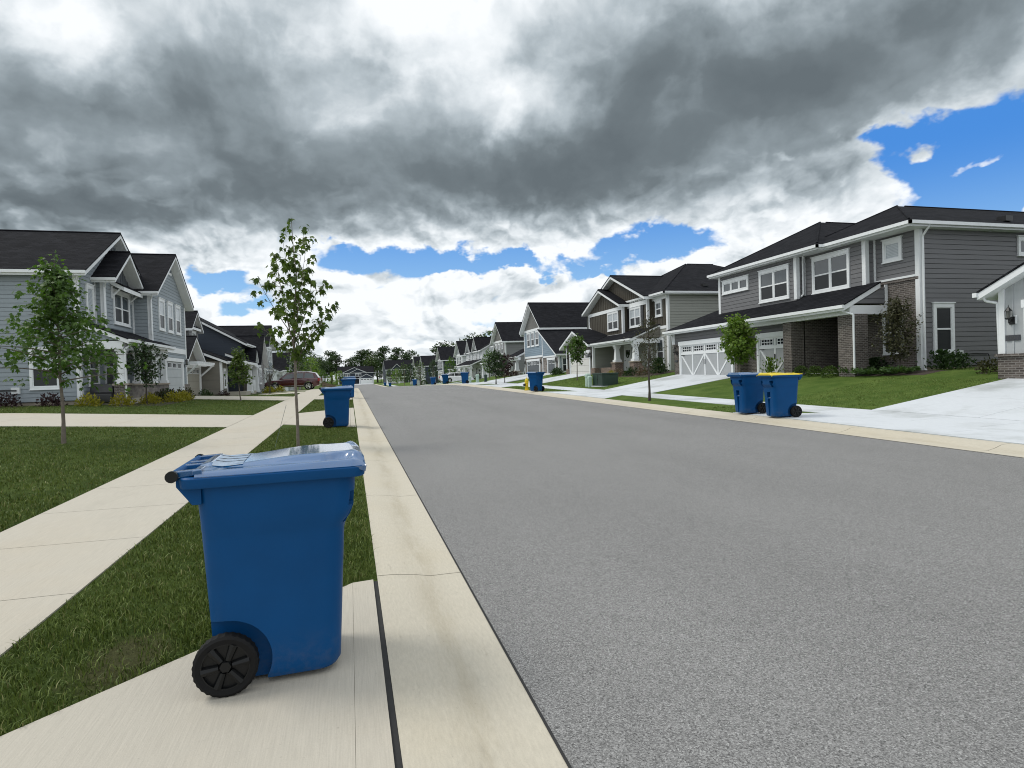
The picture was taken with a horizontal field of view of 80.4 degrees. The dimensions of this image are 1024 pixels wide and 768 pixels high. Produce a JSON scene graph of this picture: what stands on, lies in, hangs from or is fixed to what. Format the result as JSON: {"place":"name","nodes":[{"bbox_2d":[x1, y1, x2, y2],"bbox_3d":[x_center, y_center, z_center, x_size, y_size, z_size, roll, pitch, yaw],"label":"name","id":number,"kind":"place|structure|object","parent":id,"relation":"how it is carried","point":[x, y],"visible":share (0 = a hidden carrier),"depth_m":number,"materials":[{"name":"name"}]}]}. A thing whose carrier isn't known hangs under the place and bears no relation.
{"place":"outdoors","nodes":[
{"label":"outdoors","id":0,"kind":"place"},
{"bbox_2d":[0,404,307,656],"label":"pavement","id":1,"kind":"structure","parent":0,"point":[52,560],"depth_m":6.11,"materials":[{"name":"concrete"}]},
{"bbox_2d":[0,408,355,426],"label":"driveway","id":2,"kind":"structure","parent":0,"point":[315,418],"depth_m":18.93,"materials":[{"name":"concrete"}]},
{"bbox_2d":[319,385,352,427],"bbox_3d":[-4.849,0.618,16.778,0.896,1.135,0.720,-2,1,-16],"label":"refuse cart","id":3,"kind":"object","parent":2,"relation":"on","point":[336,401],"visible":1,"depth_m":16.51,"materials":[{"name":"plastic"}]},
{"bbox_2d":[0,580,394,767],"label":"driveway","id":4,"kind":"structure","parent":0,"point":[170,715],"depth_m":2.68,"materials":[{"name":"concrete"}]},
{"bbox_2d":[164,441,366,697],"bbox_3d":[-1.244,0.917,3.236,0.896,1.135,0.720,-2,1,-17],"label":"refuse cart","id":5,"kind":"object","parent":4,"relation":"on","point":[272,525],"visible":1,"depth_m":2.97,"materials":[{"name":"plastic"}]},
{"bbox_2d":[373,581,402,767],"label":"expansion joint","id":6,"kind":"object","parent":4,"relation":"on","point":[394,731],"visible":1,"depth_m":2.96,"materials":[{"name":"rubber"}]},
{"bbox_2d":[192,395,351,400],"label":"driveway","id":7,"kind":"structure","parent":0,"point":[284,398],"depth_m":34.87,"materials":[{"name":"concrete"}]},
{"bbox_2d":[340,378,355,397],"bbox_3d":[-9.292,0.222,34.382,0.896,1.135,0.720,-2,1,-17],"label":"refuse cart","id":8,"kind":"object","parent":7,"relation":"on","point":[348,381],"visible":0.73,"depth_m":34.12,"materials":[{"name":"plastic"}]},
{"bbox_2d":[276,389,321,404],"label":"pavement","id":9,"kind":"structure","parent":0,"point":[308,396],"depth_m":36.21,"materials":[{"name":"concrete"}]},
{"bbox_2d":[383,382,600,390],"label":"pavement","id":10,"kind":"structure","parent":0,"point":[563,388],"depth_m":38.88,"materials":[{"name":"concrete"}]},
{"bbox_2d":[0,366,1002,763],"bbox_3d":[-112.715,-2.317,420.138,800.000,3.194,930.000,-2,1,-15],"label":"ground","id":11,"kind":"structure","parent":0,"point":[814,384],"depth_m":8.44,"materials":[{"name":"green plant"}]},
{"bbox_2d":[0,250,147,443],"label":"young maple","id":12,"kind":"object","parent":11,"relation":"on","point":[53,303],"visible":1,"depth_m":12.97,"materials":[{"name":"green plant"}]},
{"bbox_2d":[0,229,193,405],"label":"two storey house","id":13,"kind":"structure","parent":11,"relation":"on","point":[134,297],"depth_m":27.71,"materials":[{"name":"grey"}]},
{"bbox_2d":[28,347,58,389],"bbox_3d":[-19.409,-0.648,25.168,1.180,1.790,0.115,-2,1,-15],"label":"window","id":14,"kind":"structure","parent":13,"relation":"in","point":[35,384],"depth_m":25.14,"materials":[{"name":"plastic"}]},
{"bbox_2d":[85,283,95,320],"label":"window","id":15,"kind":"structure","parent":13,"relation":"in","point":[90,300],"depth_m":26.70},
{"bbox_2d":[88,350,99,386],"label":"window","id":16,"kind":"structure","parent":13,"relation":"in","point":[92,366],"depth_m":26.85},
{"bbox_2d":[104,349,115,383],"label":"window","id":17,"kind":"structure","parent":13,"relation":"in","point":[108,380],"depth_m":28.55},
{"bbox_2d":[113,288,130,327],"bbox_3d":[-18.939,-3.645,29.419,0.115,1.670,2.180,-2,1,-15],"label":"window","id":18,"kind":"structure","parent":13,"relation":"in","point":[121,301],"depth_m":29.36,"materials":[{"name":"glass"}]},
{"bbox_2d":[158,297,166,331],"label":"window","id":19,"kind":"structure","parent":13,"relation":"in","point":[161,302],"depth_m":32.85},
{"bbox_2d":[154,356,184,391],"bbox_3d":[-19.151,-0.482,33.969,0.130,2.000,5.550,-2,1,-15],"label":"garage door","id":20,"kind":"structure","parent":13,"relation":"in","point":[177,364],"depth_m":34.83,"materials":[{"name":"white metal"}]},
{"bbox_2d":[166,300,174,333],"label":"window","id":21,"kind":"structure","parent":13,"relation":"in","point":[170,322],"depth_m":34.41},
{"bbox_2d":[174,304,181,335],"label":"window","id":22,"kind":"structure","parent":13,"relation":"in","point":[177,315],"depth_m":35.92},
{"bbox_2d":[85,384,114,402],"bbox_3d":[-17.606,0.393,25.927,0.990,0.794,0.540,-2,1,-15],"label":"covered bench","id":23,"kind":"object","parent":11,"relation":"on","point":[105,394],"visible":0.65,"depth_m":25.94,"materials":[{"name":"fabric"}]},
{"bbox_2d":[116,399,195,406],"bbox_3d":[-16.676,0.883,28.976,1.460,0.230,8.200,-2,1,-15],"label":"planting bed","id":24,"kind":"object","parent":11,"relation":"on","point":[137,404],"visible":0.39,"depth_m":26.98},
{"bbox_2d":[108,392,136,405],"bbox_3d":[-16.589,0.667,25.817,1.078,0.690,1.060,-2,1,13],"label":"shrub","id":25,"kind":"object","parent":24,"relation":"on","point":[125,402],"visible":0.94,"depth_m":25.69,"materials":[{"name":"plant"}]},
{"bbox_2d":[126,339,167,403],"bbox_3d":[-16.299,-0.590,27.055,1.791,3.042,1.818,-3,1,-42],"label":"ball tree","id":26,"kind":"object","parent":24,"relation":"on","point":[143,351],"visible":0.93,"depth_m":26.86,"materials":[{"name":"green plant"}]},
{"bbox_2d":[138,392,163,403],"bbox_3d":[-16.338,0.666,27.306,1.009,0.657,1.027,-1,1,28],"label":"shrub","id":27,"kind":"object","parent":24,"relation":"on","point":[149,398],"visible":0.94,"depth_m":27.20,"materials":[{"name":"plant"}]},
{"bbox_2d":[161,390,184,401],"bbox_3d":[-16.395,0.619,29.389,1.078,0.690,1.060,-1,1,39],"label":"shrub","id":28,"kind":"object","parent":24,"relation":"on","point":[177,397],"visible":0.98,"depth_m":29.27,"materials":[{"name":"plant"}]},
{"bbox_2d":[185,310,268,395],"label":"bungalow","id":29,"kind":"object","parent":11,"relation":"on","point":[209,346],"visible":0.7,"depth_m":50.97,"materials":[{"name":"black"}]},
{"bbox_2d":[187,365,200,394],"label":"garage door","id":30,"kind":"structure","parent":29,"relation":"in","point":[194,376],"depth_m":44.44,"materials":[{"name":"white metal"}]},
{"bbox_2d":[224,346,254,400],"bbox_3d":[-14.373,-0.533,31.833,1.469,2.908,1.643,-2,1,-15],"label":"young maple","id":31,"kind":"object","parent":11,"relation":"on","point":[237,360],"visible":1,"depth_m":31.77,"materials":[{"name":"green plant"}]},
{"bbox_2d":[219,325,284,392],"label":"two storey house","id":32,"kind":"structure","parent":11,"relation":"on","point":[245,330],"depth_m":70.97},
{"bbox_2d":[259,362,279,393],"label":"bare tree","id":33,"kind":"object","parent":11,"relation":"on","point":[269,379],"visible":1,"depth_m":48.57,"materials":[{"name":"brown plant"}]},
{"bbox_2d":[272,352,293,391],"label":"two storey house","id":34,"kind":"structure","parent":11,"relation":"on","point":[280,362],"depth_m":121.35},
{"bbox_2d":[249,218,338,446],"bbox_3d":[-4.409,-1.024,12.351,1.590,4.720,1.214,-3,1,-39],"label":"sapling","id":35,"kind":"object","parent":11,"relation":"on","point":[296,352],"visible":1,"depth_m":12.34,"materials":[{"name":"green plant"}]},
{"bbox_2d":[285,352,309,389],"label":"street tree","id":36,"kind":"object","parent":11,"relation":"on","point":[298,369],"visible":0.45,"depth_m":67.91,"materials":[{"name":"green plant"}]},
{"bbox_2d":[301,357,320,374],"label":"street tree","id":37,"kind":"object","parent":11,"relation":"on","point":[313,367],"visible":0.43,"depth_m":87.43,"materials":[{"name":"green plant"}]},
{"bbox_2d":[316,360,332,378],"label":"woodland tree","id":38,"kind":"object","parent":11,"relation":"on","point":[324,367],"visible":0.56,"depth_m":282.21,"materials":[{"name":"green plant"}]},
{"bbox_2d":[325,356,337,382],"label":"woodland tree","id":39,"kind":"object","parent":11,"relation":"on","point":[331,359],"visible":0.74,"depth_m":287.18,"materials":[{"name":"green plant"}]},
{"bbox_2d":[337,366,373,384],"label":"two storey house","id":40,"kind":"structure","parent":11,"relation":"on","point":[363,374],"depth_m":277.71,"materials":[{"name":"grey"}]},
{"bbox_2d":[354,349,367,365],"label":"woodland tree","id":41,"kind":"object","parent":11,"relation":"on","point":[361,353],"visible":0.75,"depth_m":295.90,"materials":[{"name":"green plant"}]},
{"bbox_2d":[363,354,381,376],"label":"woodland tree","id":42,"kind":"object","parent":11,"relation":"on","point":[370,359],"visible":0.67,"depth_m":291.00,"materials":[{"name":"green plant"}]},
{"bbox_2d":[373,346,390,367],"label":"woodland tree","id":43,"kind":"object","parent":11,"relation":"on","point":[382,351],"visible":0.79,"depth_m":288.78,"materials":[{"name":"green plant"}]},
{"bbox_2d":[382,360,413,383],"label":"two storey house","id":44,"kind":"structure","parent":11,"relation":"on","point":[391,364],"depth_m":223.69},
{"bbox_2d":[398,362,408,385],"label":"street tree","id":45,"kind":"object","parent":11,"relation":"on","point":[401,372],"visible":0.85,"depth_m":149.78,"materials":[{"name":"green plant"}]},
{"bbox_2d":[410,356,420,384],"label":"two storey house","id":46,"kind":"structure","parent":11,"relation":"on","point":[416,359],"depth_m":169.56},
{"bbox_2d":[413,360,426,384],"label":"street tree","id":47,"kind":"object","parent":11,"relation":"on","point":[421,372],"visible":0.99,"depth_m":129.27,"materials":[{"name":"green plant"}]},
{"bbox_2d":[416,355,437,384],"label":"two storey house","id":48,"kind":"structure","parent":11,"relation":"on","point":[426,360],"depth_m":146.59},
{"bbox_2d":[431,346,455,382],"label":"two storey house","id":49,"kind":"structure","parent":11,"relation":"on","point":[443,353],"depth_m":126.45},
{"bbox_2d":[447,341,465,372],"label":"two storey house","id":50,"kind":"structure","parent":11,"relation":"on","point":[459,355],"depth_m":111.83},
{"bbox_2d":[353,388,567,767],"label":"kerb","id":51,"kind":"structure","parent":11,"relation":"on","point":[462,699],"depth_m":3.36,"materials":[{"name":"concrete"}]},
{"bbox_2d":[455,337,493,377],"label":"two storey house","id":52,"kind":"structure","parent":11,"relation":"on","point":[476,348],"depth_m":96.23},
{"bbox_2d":[483,348,506,383],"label":"young tree","id":53,"kind":"object","parent":11,"relation":"on","point":[496,361],"visible":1,"depth_m":50.82,"materials":[{"name":"green plant"}]},
{"bbox_2d":[480,322,524,377],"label":"two storey house","id":54,"kind":"structure","parent":11,"relation":"on","point":[506,338],"depth_m":79.21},
{"bbox_2d":[498,352,515,382],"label":"tree","id":55,"kind":"object","parent":11,"relation":"on","point":[507,367],"visible":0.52,"depth_m":54.08,"materials":[{"name":"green plant"}]},
{"bbox_2d":[526,372,545,390],"bbox_3d":[1.378,-0.150,34.763,0.720,1.134,0.896,-3,1,-43],"label":"refuse cart","id":56,"kind":"object","parent":11,"relation":"on","point":[536,381],"visible":1,"depth_m":34.56,"materials":[{"name":"plastic"}]},
{"bbox_2d":[508,302,588,375],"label":"two storey house","id":57,"kind":"structure","parent":11,"relation":"on","point":[546,328],"depth_m":61.80,"materials":[{"name":"blue"}]},
{"bbox_2d":[526,358,540,371],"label":"garage door","id":58,"kind":"structure","parent":57,"relation":"in","point":[531,366],"depth_m":63.16,"materials":[{"name":"white metal"}]},
{"bbox_2d":[547,357,556,372],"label":"garage door","id":59,"kind":"structure","parent":57,"relation":"in","point":[550,361],"depth_m":57.31,"materials":[{"name":"white metal"}]},
{"bbox_2d":[563,333,586,379],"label":"young maple","id":60,"kind":"object","parent":11,"relation":"on","point":[575,352],"visible":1,"depth_m":42.79,"materials":[{"name":"green plant"}]},
{"bbox_2d":[591,372,618,386],"bbox_3d":[5.500,-0.258,35.772,1.350,0.800,1.750,-2,1,-15],"label":"transformer box","id":61,"kind":"object","parent":11,"relation":"on","point":[603,379],"visible":0.95,"depth_m":35.18,"materials":[{"name":"metal"}]},
{"bbox_2d":[559,264,722,374],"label":"two storey house","id":62,"kind":"structure","parent":11,"relation":"on","point":[616,309],"depth_m":42.82,"materials":[{"name":"brown"}]},
{"bbox_2d":[569,350,590,373],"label":"garage door","id":63,"kind":"structure","parent":62,"relation":"in","point":[587,360],"depth_m":48.07,"materials":[{"name":"white metal"}]},
{"bbox_2d":[607,310,618,331],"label":"window","id":64,"kind":"structure","parent":62,"relation":"in","point":[612,317],"depth_m":45.21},
{"bbox_2d":[624,345,631,370],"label":"door","id":65,"kind":"structure","parent":62,"relation":"in","point":[628,348],"depth_m":44.93,"materials":[{"name":"grey wood"}]},
{"bbox_2d":[629,305,640,328],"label":"window","id":66,"kind":"structure","parent":62,"relation":"in","point":[634,312],"depth_m":42.56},
{"bbox_2d":[654,299,662,317],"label":"window","id":67,"kind":"structure","parent":62,"relation":"in","point":[658,303],"depth_m":40.17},
{"bbox_2d":[656,337,664,364],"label":"window","id":68,"kind":"structure","parent":62,"relation":"in","point":[661,354],"depth_m":40.01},
{"bbox_2d":[623,310,664,400],"bbox_3d":[5.236,-1.090,23.339,1.423,3.531,1.376,-3,1,-40],"label":"verge tree","id":69,"kind":"object","parent":11,"relation":"on","point":[649,354],"visible":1,"depth_m":23.31,"materials":[{"name":"green plant"}]},
{"bbox_2d":[618,371,674,376],"bbox_3d":[8.404,-0.625,40.405,2.780,0.410,7.300,-2,1,-15],"label":"planting bed","id":70,"kind":"object","parent":11,"relation":"on","point":[656,373],"visible":0.33,"depth_m":37.76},
{"bbox_2d":[646,357,669,372],"bbox_3d":[8.941,-1.163,37.249,1.532,1.055,1.356,-1,1,45],"label":"shrub","id":71,"kind":"object","parent":70,"relation":"on","point":[658,367],"visible":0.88,"depth_m":37.06,"materials":[{"name":"green plant"}]},
{"bbox_2d":[375,384,1023,457],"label":"kerb","id":72,"kind":"structure","parent":11,"relation":"on","point":[996,448],"depth_m":13.13,"materials":[{"name":"concrete"}]},
{"bbox_2d":[716,313,760,371],"bbox_3d":[10.058,-1.606,26.601,1.953,3.111,2.053,-2,1,-15],"label":"young tree","id":73,"kind":"object","parent":11,"relation":"on","point":[738,331],"visible":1,"depth_m":26.47,"materials":[{"name":"green plant"}]},
{"bbox_2d":[760,356,783,372],"bbox_3d":[11.675,-0.838,27.166,1.163,0.864,1.170,-1,1,22],"label":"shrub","id":74,"kind":"object","parent":11,"relation":"on","point":[769,368],"visible":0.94,"depth_m":27.17,"materials":[{"name":"green plant"}]},
{"bbox_2d":[806,365,821,375],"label":"shrub","id":75,"kind":"object","parent":11,"relation":"on","point":[813,368],"visible":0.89,"depth_m":24.68,"materials":[{"name":"green plant"}]},
{"bbox_2d":[820,365,838,377],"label":"shrub","id":76,"kind":"object","parent":11,"relation":"on","point":[825,370],"visible":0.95,"depth_m":23.64,"materials":[{"name":"green plant"}]},
{"bbox_2d":[662,205,1023,376],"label":"two storey house","id":77,"kind":"structure","parent":11,"relation":"on","point":[818,294],"depth_m":23.62,"materials":[{"name":"grey"}]},
{"bbox_2d":[678,337,734,374],"bbox_3d":[10.220,-1.350,32.138,0.130,2.050,5.080,-2,1,-15],"label":"garage door","id":78,"kind":"structure","parent":77,"relation":"in","point":[696,357],"depth_m":32.19,"materials":[{"name":"white metal"}]},
{"bbox_2d":[721,274,748,295],"bbox_3d":[11.366,-5.032,30.898,0.115,0.750,2.210,-2,1,-15],"label":"window","id":79,"kind":"structure","parent":77,"relation":"in","point":[741,283],"depth_m":30.82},
{"bbox_2d":[755,331,783,372],"bbox_3d":[12.029,-1.378,27.705,0.130,2.000,2.580,-2,1,-15],"label":"garage door","id":80,"kind":"structure","parent":77,"relation":"in","point":[770,344],"depth_m":27.99,"materials":[{"name":"white metal"}]},
{"bbox_2d":[757,263,789,303],"bbox_3d":[12.130,-4.620,28.104,0.115,1.570,2.110,-2,1,-15],"label":"window","id":81,"kind":"structure","parent":77,"relation":"in","point":[774,281],"depth_m":28.04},
{"bbox_2d":[810,248,850,294],"bbox_3d":[13.291,-4.670,25.314,0.115,1.610,2.100,-2,1,-15],"label":"window","id":82,"kind":"structure","parent":77,"relation":"in","point":[830,271],"depth_m":25.25,"materials":[{"name":"plastic"}]},
{"bbox_2d":[880,235,902,263],"bbox_3d":[14.346,-5.053,22.871,0.115,0.910,0.900,-2,1,-15],"label":"window","id":83,"kind":"structure","parent":77,"relation":"in","point":[892,248],"depth_m":22.86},
{"bbox_2d":[882,310,903,354],"bbox_3d":[14.431,-1.965,22.971,0.115,1.730,0.920,-2,1,-15],"label":"window","id":84,"kind":"structure","parent":77,"relation":"in","point":[884,352],"depth_m":23.23,"materials":[{"name":"white glass"}]},
{"bbox_2d":[932,302,955,354],"bbox_3d":[15.772,-2.028,22.121,1.040,1.920,0.115,-2,1,-15],"label":"window","id":85,"kind":"structure","parent":77,"relation":"in","point":[943,317],"depth_m":22.13,"materials":[{"name":"plastic"}]},
{"bbox_2d":[1017,235,1023,256],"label":"window","id":86,"kind":"structure","parent":77,"relation":"in","point":[1020,238],"depth_m":23.03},
{"bbox_2d":[860,370,947,375],"bbox_3d":[13.898,-0.382,22.105,1.600,0.239,3.100,-2,1,-15],"label":"planting bed","id":87,"kind":"object","parent":11,"relation":"on","point":[922,372],"visible":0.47,"depth_m":21.37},
{"bbox_2d":[850,365,899,374],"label":"juniper","id":88,"kind":"object","parent":87,"relation":"on","point":[864,371],"visible":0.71,"depth_m":22.10,"materials":[{"name":"green plant"}]},
{"bbox_2d":[868,356,893,369],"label":"yew","id":89,"kind":"object","parent":87,"relation":"on","point":[873,361],"visible":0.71,"depth_m":23.25,"materials":[{"name":"green plant"}]},
{"bbox_2d":[870,296,923,372],"bbox_3d":[13.939,-1.798,21.900,1.812,2.826,1.905,-2,1,-15],"label":"japanese maple","id":90,"kind":"object","parent":87,"relation":"on","point":[898,311],"visible":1,"depth_m":21.73,"materials":[{"name":"green plant"}]},
{"bbox_2d":[879,365,921,373],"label":"juniper","id":91,"kind":"object","parent":87,"relation":"on","point":[904,369],"visible":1,"depth_m":21.29,"materials":[{"name":"green plant"}]},
{"bbox_2d":[915,349,968,368],"bbox_3d":[15.132,-0.886,21.318,1.267,0.747,1.552,-2,1,-6],"label":"yew","id":92,"kind":"object","parent":11,"relation":"on","point":[944,356],"visible":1,"depth_m":21.10,"materials":[{"name":"green plant"}]},
{"bbox_2d":[940,352,976,367],"bbox_3d":[15.846,-0.847,21.593,1.130,0.598,1.277,-3,1,-40],"label":"yew","id":93,"kind":"object","parent":11,"relation":"on","point":[963,361],"visible":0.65,"depth_m":21.41,"materials":[{"name":"green plant"}]},
{"bbox_2d":[974,356,997,373],"bbox_3d":[14.837,-0.581,18.780,0.840,0.630,0.834,-1,1,38],"label":"rose bush","id":94,"kind":"object","parent":11,"relation":"on","point":[985,367],"visible":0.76,"depth_m":18.79,"materials":[{"name":"green plant"}]},
{"bbox_2d":[972,262,1023,378],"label":"two storey house","id":95,"kind":"structure","parent":11,"relation":"on","point":[1006,290],"depth_m":17.26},
{"bbox_2d":[455,373,551,384],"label":"driveway","id":96,"kind":"structure","parent":0,"point":[515,378],"depth_m":58.43,"materials":[{"name":"concrete"}]},
{"bbox_2d":[0,0,1023,380],"label":"sky","id":97,"kind":"structure","parent":0,"point":[453,167],"materials":[{"name":"grey"}]},
{"bbox_2d":[482,374,584,386],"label":"driveway","id":98,"kind":"structure","parent":0,"point":[556,378],"depth_m":47.74,"materials":[{"name":"concrete"}]},
{"bbox_2d":[548,374,729,398],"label":"driveway","id":99,"kind":"structure","parent":0,"point":[669,382],"depth_m":30.65,"materials":[{"name":"concrete"}]},
{"bbox_2d":[354,384,1023,767],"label":"road","id":100,"kind":"structure","parent":0,"point":[652,588],"depth_m":4.39,"materials":[{"name":"asphalt"}]},
{"bbox_2d":[358,387,1022,767],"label":"tar seam","id":101,"kind":"object","parent":100,"relation":"on","point":[496,633],"visible":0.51,"depth_m":3.51,"materials":[{"name":"asphalt"}]},
{"bbox_2d":[583,390,1023,430],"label":"pavement","id":102,"kind":"structure","parent":0,"point":[984,422],"depth_m":15.06,"materials":[{"name":"concrete"}]},
{"bbox_2d":[733,378,1023,444],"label":"driveway","id":103,"kind":"structure","parent":0,"point":[1003,399],"depth_m":14.30,"materials":[{"name":"concrete"}]},
{"bbox_2d":[726,372,765,412],"bbox_3d":[6.480,0.235,16.594,0.896,1.135,0.720,-2,1,-11],"label":"refuse cart","id":104,"kind":"object","parent":103,"relation":"on","point":[748,389],"visible":0.94,"depth_m":16.34,"materials":[{"name":"plastic"}]},
{"bbox_2d":[756,373,804,416],"bbox_3d":[6.813,0.266,15.364,0.896,1.134,0.720,-2,1,-7],"label":"refuse cart","id":105,"kind":"object","parent":103,"relation":"on","point":[780,391],"visible":1,"depth_m":15.10,"materials":[{"name":"plastic"}]},
{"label":"driveway","id":106,"kind":"structure","parent":0,"visible":0},
{"bbox_2d":[439,372,473,382],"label":"parked car","id":107,"kind":"object","parent":106,"relation":"on","point":[454,376],"visible":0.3,"depth_m":84.58,"materials":[{"name":"white"}]},
{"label":"driveway","id":108,"kind":"structure","parent":0,"visible":0},
{"bbox_2d":[264,371,321,390],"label":"parked suv","id":109,"kind":"object","parent":108,"relation":"on","point":[305,378],"visible":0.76,"depth_m":56.49,"materials":[{"name":"red"}]},
{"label":"planting bed","id":110,"kind":"structure","parent":0,"visible":0},
{"bbox_2d":[0,392,22,406],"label":"shrub","id":111,"kind":"object","parent":110,"relation":"on","point":[9,401],"visible":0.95,"depth_m":24.32,"materials":[{"name":"purple plant"}]},
{"bbox_2d":[34,392,67,406],"bbox_3d":[-18.709,0.661,24.562,1.109,0.733,1.074,-1,1,30],"label":"shrub","id":112,"kind":"object","parent":110,"relation":"on","point":[50,398],"visible":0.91,"depth_m":24.49,"materials":[{"name":"purple plant"}]},
{"bbox_2d":[74,392,103,406],"bbox_3d":[-17.407,0.655,24.937,1.060,0.690,1.078,-1,1,44],"label":"shrub","id":113,"kind":"object","parent":110,"relation":"on","point":[95,401],"visible":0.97,"depth_m":24.83,"materials":[{"name":"plant"}]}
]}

